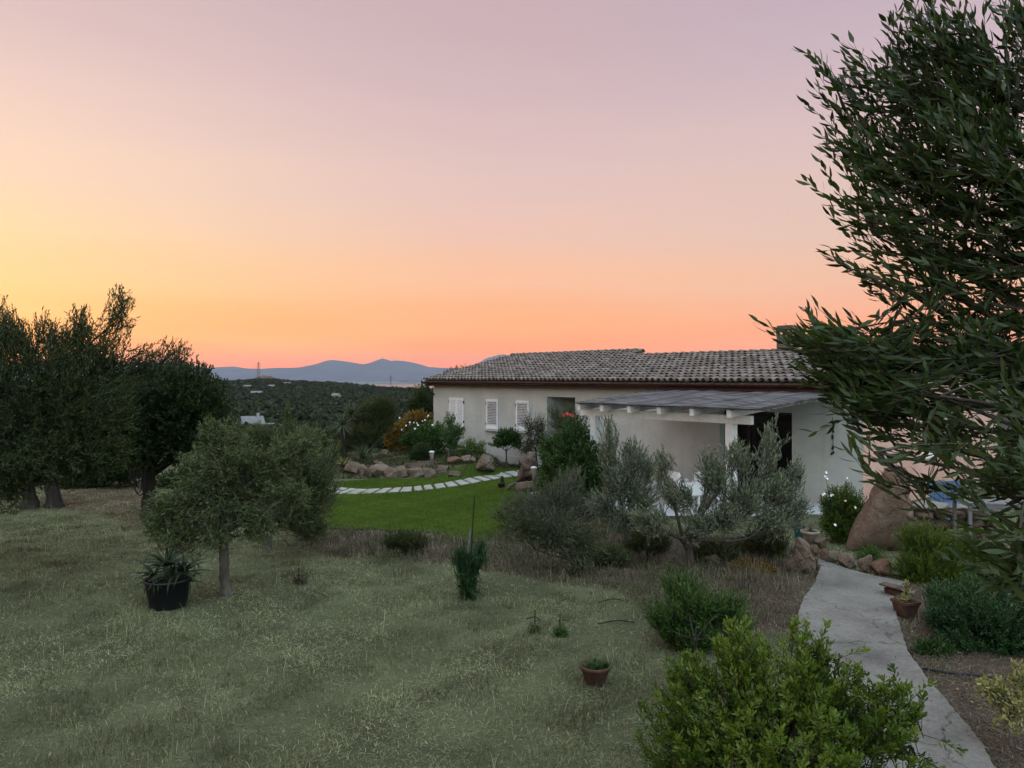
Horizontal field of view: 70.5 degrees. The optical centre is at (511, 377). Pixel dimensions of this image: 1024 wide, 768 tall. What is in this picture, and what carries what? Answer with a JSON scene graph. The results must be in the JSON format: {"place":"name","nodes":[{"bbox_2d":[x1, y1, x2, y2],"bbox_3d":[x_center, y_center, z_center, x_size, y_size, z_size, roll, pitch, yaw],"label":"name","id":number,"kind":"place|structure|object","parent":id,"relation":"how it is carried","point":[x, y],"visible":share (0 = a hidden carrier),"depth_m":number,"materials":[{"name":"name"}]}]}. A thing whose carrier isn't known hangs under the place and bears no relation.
{"place":"outdoors","nodes":[
{"label":"outdoors","id":0,"kind":"place"},
{"bbox_2d":[268,398,302,453],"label":"bush","id":1,"kind":"object","parent":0,"point":[287,426],"visible":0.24,"depth_m":29.88,"materials":[{"name":"green plant"}]},
{"bbox_2d":[361,384,432,387],"bbox_3d":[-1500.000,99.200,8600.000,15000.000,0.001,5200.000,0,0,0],"label":"sea","id":2,"kind":"structure","parent":0,"point":[402,385],"depth_m":8718.12,"materials":[{"name":"liquid"}]},
{"bbox_2d":[280,463,548,541],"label":"lawn","id":3,"kind":"structure","parent":0,"point":[468,468],"depth_m":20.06,"materials":[{"name":"plant"}]},
{"bbox_2d":[475,454,494,470],"bbox_3d":[-0.939,2.949,25.201,0.691,0.582,1.146,0,0,0],"label":"boulder","id":4,"kind":"object","parent":3,"relation":"on","point":[485,462],"visible":1,"depth_m":24.83,"materials":[{"name":"stone"}]},
{"bbox_2d":[515,481,532,491],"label":"rock","id":5,"kind":"object","parent":3,"relation":"on","point":[523,486],"visible":0.59,"depth_m":21.27,"materials":[{"name":"brown stone"}]},
{"bbox_2d":[516,451,537,481],"bbox_3d":[0.469,2.755,22.308,0.691,0.956,0.939,0,0,0],"label":"boulder","id":6,"kind":"object","parent":3,"relation":"on","point":[529,461],"visible":0.91,"depth_m":21.98,"materials":[{"name":"brown stone"}]},
{"bbox_2d":[517,405,549,470],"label":"thin shrub","id":7,"kind":"object","parent":3,"relation":"on","point":[530,444],"visible":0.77,"depth_m":26.13,"materials":[{"name":"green plant"}]},
{"bbox_2d":[546,402,575,441],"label":"grey shrub","id":8,"kind":"object","parent":3,"relation":"on","point":[556,418],"visible":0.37,"depth_m":24.94,"materials":[{"name":"green plant"}]},
{"bbox_2d":[0,359,1015,380],"bbox_3d":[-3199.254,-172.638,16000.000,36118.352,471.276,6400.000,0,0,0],"label":"mountains","id":9,"kind":"structure","parent":0,"point":[376,370],"depth_m":14112.12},
{"bbox_2d":[0,381,1023,767],"bbox_3d":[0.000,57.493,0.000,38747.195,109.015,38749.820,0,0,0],"label":"ground","id":10,"kind":"structure","parent":0,"point":[312,703],"depth_m":7.73,"materials":[{"name":"plant"}]},
{"bbox_2d":[0,383,79,509],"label":"olive tree","id":11,"kind":"object","parent":10,"relation":"on","point":[33,504],"visible":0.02,"depth_m":18.32,"materials":[{"name":"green plant"}]},
{"bbox_2d":[1,395,93,508],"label":"olive tree","id":12,"kind":"object","parent":10,"relation":"on","point":[54,499],"visible":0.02,"depth_m":18.50,"materials":[{"name":"brown plant"}]},
{"bbox_2d":[44,469,113,489],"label":"shrub","id":13,"kind":"object","parent":10,"relation":"on","point":[93,481],"visible":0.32,"depth_m":22.30,"materials":[{"name":"green plant"}]},
{"bbox_2d":[0,282,194,515],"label":"olive tree","id":14,"kind":"object","parent":10,"relation":"on","point":[95,435],"visible":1,"depth_m":11.21,"materials":[{"name":"green plant"}]},
{"bbox_2d":[87,456,147,488],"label":"shrub","id":15,"kind":"object","parent":10,"relation":"on","point":[120,476],"visible":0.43,"depth_m":22.26,"materials":[{"name":"green plant"}]},
{"bbox_2d":[142,572,191,610],"bbox_3d":[-4.497,2.808,9.477,0.600,0.384,0.600,0,0,0],"label":"plant pot","id":16,"kind":"object","parent":10,"relation":"on","point":[176,598],"visible":0.72,"depth_m":9.28,"materials":[{"name":"black plastic"}]},
{"bbox_2d":[124,542,216,595],"bbox_3d":[-4.468,2.502,9.418,0.970,0.688,0.691,0,0,17],"label":"aloe","id":17,"kind":"object","parent":16,"relation":"in","point":[168,574],"visible":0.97,"depth_m":9.40,"materials":[{"name":"green plant"}]},
{"bbox_2d":[96,354,240,518],"bbox_3d":[-8.006,1.368,17.016,2.961,3.853,2.867,0,0,0],"label":"round tree","id":18,"kind":"object","parent":10,"relation":"on","point":[178,408],"visible":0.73,"depth_m":16.45,"materials":[{"name":"green plant"}]},
{"bbox_2d":[129,465,145,495],"bbox_3d":[-8.533,2.352,16.548,0.385,0.701,0.218,0,0,0],"label":"garden hose","id":19,"kind":"object","parent":18,"relation":"hanging from","point":[143,474],"visible":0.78,"depth_m":16.51,"materials":[{"name":"black plastic"}]},
{"bbox_2d":[155,467,214,488],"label":"shrub","id":20,"kind":"object","parent":10,"relation":"on","point":[161,478],"visible":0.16,"depth_m":22.27,"materials":[{"name":"green plant"}]},
{"bbox_2d":[2,378,432,451],"bbox_3d":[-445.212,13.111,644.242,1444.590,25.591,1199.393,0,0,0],"label":"scrub","id":21,"kind":"object","parent":10,"relation":"on","point":[311,405],"visible":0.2,"depth_m":517.84,"materials":[{"name":"green plant"}]},
{"bbox_2d":[126,400,331,596],"bbox_3d":[-3.912,1.679,10.249,2.453,2.722,1.725,0,0,0],"label":"olive tree","id":22,"kind":"object","parent":10,"relation":"on","point":[237,473],"visible":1,"depth_m":10.03,"materials":[{"name":"green plant"}]},
{"bbox_2d":[239,413,264,424],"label":"farmhouse","id":23,"kind":"object","parent":10,"relation":"on","point":[252,420],"visible":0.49,"depth_m":164.05,"materials":[{"name":"white paint"}]},
{"bbox_2d":[239,420,277,452],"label":"bush","id":24,"kind":"object","parent":10,"relation":"on","point":[259,436],"visible":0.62,"depth_m":32.72,"materials":[{"name":"green plant"}]},
{"bbox_2d":[288,566,308,585],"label":"plant","id":25,"kind":"object","parent":10,"relation":"on","point":[296,578],"visible":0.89,"depth_m":10.51,"materials":[{"name":"green plant"}]},
{"bbox_2d":[254,429,344,552],"bbox_3d":[-3.814,1.966,12.607,1.893,2.275,1.645,0,0,0],"label":"olive tree","id":26,"kind":"object","parent":10,"relation":"on","point":[320,476],"visible":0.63,"depth_m":12.37,"materials":[{"name":"green plant"}]},
{"bbox_2d":[295,422,324,444],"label":"bush","id":27,"kind":"object","parent":10,"relation":"on","point":[308,428],"visible":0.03,"depth_m":35.86,"materials":[{"name":"green plant"}]},
{"bbox_2d":[309,431,349,456],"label":"bush","id":28,"kind":"object","parent":10,"relation":"on","point":[329,434],"visible":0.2,"depth_m":31.75,"materials":[{"name":"green plant"}]},
{"bbox_2d":[328,400,361,458],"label":"yucca","id":29,"kind":"object","parent":10,"relation":"on","point":[343,429],"visible":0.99,"depth_m":26.48,"materials":[{"name":"green plant"}]},
{"bbox_2d":[344,461,360,474],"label":"rock","id":30,"kind":"object","parent":10,"relation":"on","point":[352,467],"visible":0.87,"depth_m":24.79,"materials":[{"name":"brown stone"}]},
{"bbox_2d":[350,445,378,459],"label":"yucca","id":31,"kind":"object","parent":10,"relation":"on","point":[362,452],"visible":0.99,"depth_m":25.85,"materials":[{"name":"green plant"}]},
{"bbox_2d":[336,392,399,456],"bbox_3d":[-5.412,1.795,27.125,1.889,2.534,2.245,0,0,31],"label":"feathery tree","id":32,"kind":"object","parent":10,"relation":"on","point":[381,411],"visible":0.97,"depth_m":27.07,"materials":[{"name":"green plant"}]},
{"bbox_2d":[321,381,422,383],"bbox_3d":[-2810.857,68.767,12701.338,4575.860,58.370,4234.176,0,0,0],"label":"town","id":33,"kind":"object","parent":10,"relation":"on","point":[382,382],"visible":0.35,"depth_m":11739.12},
{"bbox_2d":[369,464,388,475],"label":"rock","id":34,"kind":"object","parent":10,"relation":"on","point":[376,469],"visible":0.66,"depth_m":24.46,"materials":[{"name":"stone"}]},
{"bbox_2d":[383,468,397,478],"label":"rock","id":35,"kind":"object","parent":10,"relation":"on","point":[390,473],"visible":0.96,"depth_m":24.20,"materials":[{"name":"stone"}]},
{"bbox_2d":[396,465,407,477],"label":"rock","id":36,"kind":"object","parent":10,"relation":"on","point":[402,471],"visible":1,"depth_m":24.19,"materials":[{"name":"stone"}]},
{"bbox_2d":[380,525,429,554],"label":"shrub","id":37,"kind":"object","parent":10,"relation":"on","point":[401,539],"visible":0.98,"depth_m":12.51,"materials":[{"name":"green plant"}]},
{"bbox_2d":[383,407,433,451],"bbox_3d":[-4.419,2.231,30.570,2.402,1.920,1.354,0,0,-32],"label":"yellow bush","id":38,"kind":"object","parent":10,"relation":"on","point":[418,416],"visible":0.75,"depth_m":30.22,"materials":[{"name":"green plant"}]},
{"bbox_2d":[406,467,423,476],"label":"rock","id":39,"kind":"object","parent":10,"relation":"on","point":[415,472],"visible":0.91,"depth_m":24.28,"materials":[{"name":"stone"}]},
{"bbox_2d":[318,448,518,478],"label":"creeping plants","id":40,"kind":"object","parent":10,"relation":"on","point":[371,459],"visible":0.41,"depth_m":26.62,"materials":[{"name":"green plant"}]},
{"bbox_2d":[405,380,432,426],"bbox_3d":[-4.716,2.023,37.978,1.897,3.816,1.607,0,0,-19],"label":"evergreen tree","id":41,"kind":"object","parent":10,"relation":"on","point":[423,397],"visible":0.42,"depth_m":37.73,"materials":[{"name":"green plant"}]},
{"bbox_2d":[405,441,435,460],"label":"round shrub","id":42,"kind":"object","parent":10,"relation":"on","point":[419,453],"visible":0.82,"depth_m":26.72,"materials":[{"name":"green plant"}]},
{"bbox_2d":[398,415,448,454],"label":"flowering bush","id":43,"kind":"object","parent":10,"relation":"on","point":[430,434],"visible":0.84,"depth_m":28.55,"materials":[{"name":"green plant"}]},
{"bbox_2d":[422,468,436,477],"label":"rock","id":44,"kind":"object","parent":10,"relation":"on","point":[429,472],"visible":0.87,"depth_m":24.33,"materials":[{"name":"brown stone"}]},
{"bbox_2d":[436,465,448,473],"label":"rock","id":45,"kind":"object","parent":10,"relation":"on","point":[441,469],"visible":0.91,"depth_m":24.68,"materials":[{"name":"brown stone"}]},
{"bbox_2d":[439,411,464,456],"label":"thin tree","id":46,"kind":"object","parent":10,"relation":"on","point":[451,438],"visible":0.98,"depth_m":27.21,"materials":[{"name":"green plant"}]},
{"bbox_2d":[447,456,460,463],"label":"rock","id":47,"kind":"object","parent":10,"relation":"on","point":[454,459],"visible":0.96,"depth_m":25.42,"materials":[{"name":"red stone"}]},
{"bbox_2d":[460,455,475,463],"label":"rock","id":48,"kind":"object","parent":10,"relation":"on","point":[465,458],"visible":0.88,"depth_m":25.61,"materials":[{"name":"stone"}]},
{"bbox_2d":[449,539,488,600],"bbox_3d":[-0.587,2.730,9.887,0.549,1.098,0.508,0,0,0],"label":"oleander","id":49,"kind":"object","parent":10,"relation":"on","point":[468,569],"visible":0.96,"depth_m":9.84,"materials":[{"name":"green plant"}]},
{"bbox_2d":[454,437,486,456],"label":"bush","id":50,"kind":"object","parent":10,"relation":"on","point":[474,448],"visible":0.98,"depth_m":26.32,"materials":[{"name":"green plant"}]},
{"bbox_2d":[488,427,522,467],"bbox_3d":[-0.235,2.627,27.299,1.362,1.578,0.883,0,0,0],"label":"standard tree","id":51,"kind":"object","parent":10,"relation":"on","point":[503,438],"visible":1,"depth_m":27.16,"materials":[{"name":"green plant"}]},
{"bbox_2d":[0,516,1023,767],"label":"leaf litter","id":52,"kind":"object","parent":10,"relation":"on","point":[450,688],"visible":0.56,"depth_m":7.34,"materials":[{"name":"brown plant"}]},
{"bbox_2d":[531,466,536,494],"bbox_3d":[0.616,2.967,20.300,0.200,0.950,0.197,0,0,0],"label":"garden lamp","id":53,"kind":"object","parent":10,"relation":"on","point":[533,469],"visible":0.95,"depth_m":20.25,"materials":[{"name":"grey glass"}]},
{"bbox_2d":[526,610,545,633],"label":"plant","id":54,"kind":"object","parent":10,"relation":"on","point":[535,626],"visible":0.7,"depth_m":8.54,"materials":[{"name":"green plant"}]},
{"bbox_2d":[486,493,608,578],"bbox_3d":[0.525,2.492,11.246,2.025,1.313,1.032,0,0,16],"label":"weeping shrub","id":55,"kind":"object","parent":10,"relation":"on","point":[553,535],"visible":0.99,"depth_m":11.09,"materials":[{"name":"green plant"}]},
{"bbox_2d":[497,462,612,531],"bbox_3d":[0.871,2.479,14.495,2.364,1.598,1.681,0,0,-18],"label":"wispy shrub","id":56,"kind":"object","parent":10,"relation":"on","point":[557,504],"visible":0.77,"depth_m":14.54,"materials":[{"name":"green plant"}]},
{"bbox_2d":[551,614,569,637],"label":"plant","id":57,"kind":"object","parent":10,"relation":"on","point":[558,631],"visible":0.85,"depth_m":8.41,"materials":[{"name":"green plant"}]},
{"bbox_2d":[278,515,849,630],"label":"herbs","id":58,"kind":"object","parent":10,"relation":"on","point":[625,589],"visible":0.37,"depth_m":11.50,"materials":[{"name":"brown plant"}]},
{"bbox_2d":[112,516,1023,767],"bbox_3d":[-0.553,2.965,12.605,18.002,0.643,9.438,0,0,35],"label":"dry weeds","id":59,"kind":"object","parent":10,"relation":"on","point":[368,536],"visible":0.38,"depth_m":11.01,"materials":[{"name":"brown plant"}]},
{"bbox_2d":[532,412,620,504],"bbox_3d":[1.840,2.292,19.768,2.104,2.653,2.598,0,0,-42],"label":"hibiscus bush","id":60,"kind":"object","parent":10,"relation":"on","point":[557,451],"visible":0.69,"depth_m":19.65,"materials":[{"name":"green plant"}]},
{"bbox_2d":[579,658,610,685],"bbox_3d":[0.818,2.909,7.122,0.310,0.182,0.310,0,0,0],"label":"flower pot","id":61,"kind":"object","parent":10,"relation":"on","point":[598,677],"visible":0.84,"depth_m":7.02,"materials":[{"name":"ceramic"}]},
{"bbox_2d":[580,655,615,669],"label":"herb tuft","id":62,"kind":"object","parent":61,"relation":"on","point":[599,665],"visible":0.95,"depth_m":7.11,"materials":[{"name":"green plant"}]},
{"bbox_2d":[583,539,634,568],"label":"shrub","id":63,"kind":"object","parent":10,"relation":"on","point":[616,558],"visible":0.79,"depth_m":11.54,"materials":[{"name":"green plant"}]},
{"bbox_2d":[584,412,661,546],"bbox_3d":[2.026,1.858,12.942,1.451,2.518,1.083,0,0,-33],"label":"olive tree","id":64,"kind":"object","parent":10,"relation":"on","point":[621,488],"visible":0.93,"depth_m":12.90,"materials":[{"name":"green plant"}]},
{"bbox_2d":[621,527,671,561],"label":"shrub","id":65,"kind":"object","parent":10,"relation":"on","point":[637,543],"visible":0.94,"depth_m":11.80,"materials":[{"name":"green plant"}]},
{"bbox_2d":[652,546,675,562],"bbox_3d":[2.503,2.923,11.961,0.371,0.262,0.297,0,0,0],"label":"rock","id":66,"kind":"object","parent":10,"relation":"on","point":[668,551],"visible":0.77,"depth_m":11.85,"materials":[{"name":"brown stone"}]},
{"bbox_2d":[530,480,822,515],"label":"terrace","id":67,"kind":"structure","parent":10,"relation":"on","point":[669,512],"depth_m":18.60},
{"bbox_2d":[668,470,701,506],"bbox_3d":[4.414,2.855,18.651,0.630,0.870,0.770,0,0,-15],"label":"garden armchair","id":68,"kind":"object","parent":67,"relation":"on","point":[696,486],"visible":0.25,"depth_m":18.33,"materials":[{"name":"white paint"}]},
{"bbox_2d":[573,389,832,501],"bbox_3d":[5.017,1.811,19.208,4.159,2.958,6.622,0,0,-40],"label":"pergola","id":69,"kind":"object","parent":67,"relation":"on","point":[698,404],"visible":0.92,"depth_m":18.27,"materials":[{"name":"white wood"}]},
{"bbox_2d":[691,472,721,505],"bbox_3d":[5.037,2.855,18.683,0.770,0.870,0.630,0,0,23],"label":"garden armchair","id":70,"kind":"object","parent":67,"relation":"on","point":[694,479],"visible":0.13,"depth_m":18.48,"materials":[{"name":"white paint"}]},
{"bbox_2d":[641,565,759,658],"bbox_3d":[2.072,2.637,8.126,1.300,0.926,1.049,0,0,0],"label":"green bush","id":71,"kind":"object","parent":10,"relation":"on","point":[695,608],"visible":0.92,"depth_m":8.03,"materials":[{"name":"green plant"}]},
{"bbox_2d":[421,325,1004,503],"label":"house","id":72,"kind":"structure","parent":10,"relation":"on","point":[485,400],"depth_m":23.29,"materials":[{"name":"paint"}]},
{"bbox_2d":[724,410,791,493],"bbox_3d":[6.990,2.115,20.486,0.070,2.310,2.248,0,0,-40],"label":"door","id":73,"kind":"structure","parent":72,"relation":"in","point":[752,436],"depth_m":20.39,"materials":[{"name":"black glass"}]},
{"bbox_2d":[691,535,742,563],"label":"shrub","id":74,"kind":"object","parent":10,"relation":"on","point":[711,548],"visible":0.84,"depth_m":11.80,"materials":[{"name":"green plant"}]},
{"bbox_2d":[627,413,814,565],"bbox_3d":[3.334,1.794,11.515,3.240,2.490,1.133,0,0,-9],"label":"olive tree","id":75,"kind":"object","parent":10,"relation":"on","point":[781,491],"visible":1,"depth_m":11.47,"materials":[{"name":"green plant"}]},
{"bbox_2d":[726,536,749,553],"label":"plant","id":76,"kind":"object","parent":10,"relation":"on","point":[743,548],"visible":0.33,"depth_m":12.60,"materials":[{"name":"green plant"}]},
{"bbox_2d":[723,553,780,575],"bbox_3d":[3.769,2.985,11.408,0.855,0.426,0.960,0,0,-37],"label":"succulent mat","id":77,"kind":"object","parent":10,"relation":"on","point":[744,559],"visible":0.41,"depth_m":11.38,"materials":[{"name":"green plant"}]},
{"bbox_2d":[738,529,789,557],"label":"shrub","id":78,"kind":"object","parent":10,"relation":"on","point":[759,545],"visible":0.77,"depth_m":12.19,"materials":[{"name":"green plant"}]},
{"bbox_2d":[759,540,789,557],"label":"plant","id":79,"kind":"object","parent":10,"relation":"on","point":[771,553],"visible":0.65,"depth_m":12.21,"materials":[{"name":"green plant"}]},
{"bbox_2d":[786,557,801,572],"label":"rock","id":80,"kind":"object","parent":10,"relation":"on","point":[791,563],"visible":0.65,"depth_m":11.20,"materials":[{"name":"brown stone"}]},
{"bbox_2d":[794,524,804,538],"bbox_3d":[5.626,3.039,14.200,0.207,0.290,0.207,0,0,22],"label":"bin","id":81,"kind":"object","parent":10,"relation":"on","point":[797,534],"visible":0.42,"depth_m":14.12,"materials":[{"name":"teal plastic"}]},
{"bbox_2d":[631,614,968,767],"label":"pittosporum bush","id":82,"kind":"object","parent":10,"relation":"on","point":[811,716],"visible":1,"depth_m":4.88,"materials":[{"name":"green plant"}]},
{"bbox_2d":[794,537,815,573],"bbox_3d":[4.515,2.750,11.204,0.324,0.574,0.358,0,0,0],"label":"standing stone","id":83,"kind":"object","parent":10,"relation":"on","point":[804,558],"visible":0.92,"depth_m":11.08,"materials":[{"name":"stone"}]},
{"bbox_2d":[800,529,819,544],"bbox_3d":[5.482,2.961,13.333,0.336,0.288,0.336,0,0,0],"label":"clay pot","id":84,"kind":"object","parent":10,"relation":"on","point":[811,536],"visible":0.79,"depth_m":13.23,"materials":[{"name":"ceramic"}]},
{"bbox_2d":[814,537,825,548],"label":"rock","id":85,"kind":"object","parent":10,"relation":"on","point":[821,542],"visible":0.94,"depth_m":13.08,"materials":[{"name":"brown stone"}]},
{"bbox_2d":[825,550,838,562],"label":"rock","id":86,"kind":"object","parent":10,"relation":"on","point":[831,556],"visible":0.78,"depth_m":11.69,"materials":[{"name":"stone"}]},
{"bbox_2d":[815,471,867,544],"bbox_3d":[6.180,2.549,13.724,1.523,1.688,0.914,0,0,-41],"label":"flower bush","id":87,"kind":"object","parent":10,"relation":"on","point":[841,509],"visible":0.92,"depth_m":13.75,"materials":[{"name":"green plant"}]},
{"bbox_2d":[837,553,856,567],"bbox_3d":[5.318,2.914,11.516,0.301,0.247,0.212,0,0,26],"label":"rock","id":88,"kind":"object","parent":10,"relation":"on","point":[845,560],"visible":0.98,"depth_m":11.46,"materials":[{"name":"stone"}]},
{"bbox_2d":[857,554,872,572],"bbox_3d":[5.468,2.883,11.227,0.186,0.293,0.234,0,0,44],"label":"rock","id":89,"kind":"object","parent":10,"relation":"on","point":[864,562],"visible":0.89,"depth_m":11.16,"materials":[{"name":"stone"}]},
{"bbox_2d":[854,542,886,559],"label":"plant","id":90,"kind":"object","parent":10,"relation":"on","point":[873,552],"visible":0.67,"depth_m":12.08,"materials":[{"name":"green plant"}]},
{"bbox_2d":[845,465,912,550],"bbox_3d":[6.579,2.366,13.053,1.168,1.549,0.644,0,0,0],"label":"boulder","id":91,"kind":"object","parent":10,"relation":"on","point":[880,517],"visible":0.73,"depth_m":12.80,"materials":[{"name":"stone"}]},
{"bbox_2d":[869,559,892,575],"bbox_3d":[5.636,2.888,11.027,0.331,0.268,0.265,0,0,0],"label":"rock","id":92,"kind":"object","parent":10,"relation":"on","point":[879,566],"visible":0.97,"depth_m":10.96,"materials":[{"name":"red stone"}]},
{"bbox_2d":[748,0,1023,607],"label":"olive tree","id":93,"kind":"object","parent":10,"relation":"on","point":[889,387],"visible":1,"depth_m":2.84,"materials":[{"name":"green plant"}]},
{"bbox_2d":[878,581,904,597],"bbox_3d":[5.174,2.904,9.855,0.266,0.212,0.240,0,0,-29],"label":"plant pot","id":94,"kind":"object","parent":10,"relation":"on","point":[892,589],"visible":0.81,"depth_m":9.79,"materials":[{"name":"ceramic"}]},
{"bbox_2d":[890,597,920,618],"bbox_3d":[4.938,2.904,9.098,0.245,0.213,0.244,0,0,-14],"label":"square planter","id":95,"kind":"object","parent":10,"relation":"on","point":[909,608],"visible":0.77,"depth_m":9.02,"materials":[{"name":"ceramic"}]},
{"bbox_2d":[895,579,915,602],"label":"jade plant","id":96,"kind":"object","parent":95,"relation":"in","point":[904,596],"visible":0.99,"depth_m":9.12,"materials":[{"name":"green plant"}]},
{"bbox_2d":[906,629,955,658],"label":"shrub","id":97,"kind":"object","parent":10,"relation":"on","point":[931,645],"visible":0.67,"depth_m":7.86,"materials":[{"name":"green plant"}]},
{"bbox_2d":[887,516,989,585],"bbox_3d":[6.505,2.751,10.849,1.849,1.357,1.144,0,0,-19],"label":"green bush","id":98,"kind":"object","parent":10,"relation":"on","point":[930,539],"visible":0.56,"depth_m":10.71,"materials":[{"name":"green plant"}]},
{"bbox_2d":[929,480,960,519],"bbox_3d":[9.939,2.804,16.218,0.980,0.895,0.552,0,0,-14],"label":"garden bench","id":99,"kind":"object","parent":10,"relation":"on","point":[938,497],"visible":0.19,"depth_m":16.40,"materials":[{"name":"blue paint"}]},
{"bbox_2d":[901,500,1002,551],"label":"dry stone wall","id":100,"kind":"structure","parent":10,"relation":"on","point":[962,513],"depth_m":12.83,"materials":[{"name":"grey stone"}]},
{"bbox_2d":[922,667,1016,679],"bbox_3d":[4.816,2.976,7.192,1.315,0.032,0.093,0,0,18],"label":"irrigation pipe","id":101,"kind":"object","parent":10,"relation":"on","point":[950,672],"visible":0.71,"depth_m":7.27,"materials":[{"name":"black plastic"}]},
{"bbox_2d":[919,571,1023,658],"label":"dark shrub","id":102,"kind":"object","parent":10,"relation":"on","point":[960,613],"visible":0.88,"depth_m":8.13,"materials":[{"name":"green plant"}]},
{"bbox_2d":[950,496,1023,550],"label":"garden table","id":103,"kind":"object","parent":10,"relation":"on","point":[999,505],"visible":0.32,"depth_m":11.97,"materials":[{"name":"grey metal"}]},
{"bbox_2d":[973,658,1023,745],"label":"pale plant","id":104,"kind":"object","parent":10,"relation":"on","point":[1007,698],"visible":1,"depth_m":5.82,"materials":[{"name":"green plant"}]},
{"bbox_2d":[0,0,1023,368],"label":"sky","id":105,"kind":"structure","parent":0,"point":[270,183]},
{"bbox_2d":[797,558,995,767],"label":"path","id":106,"kind":"structure","parent":0,"point":[848,599],"depth_m":7.99,"materials":[{"name":"concrete"}]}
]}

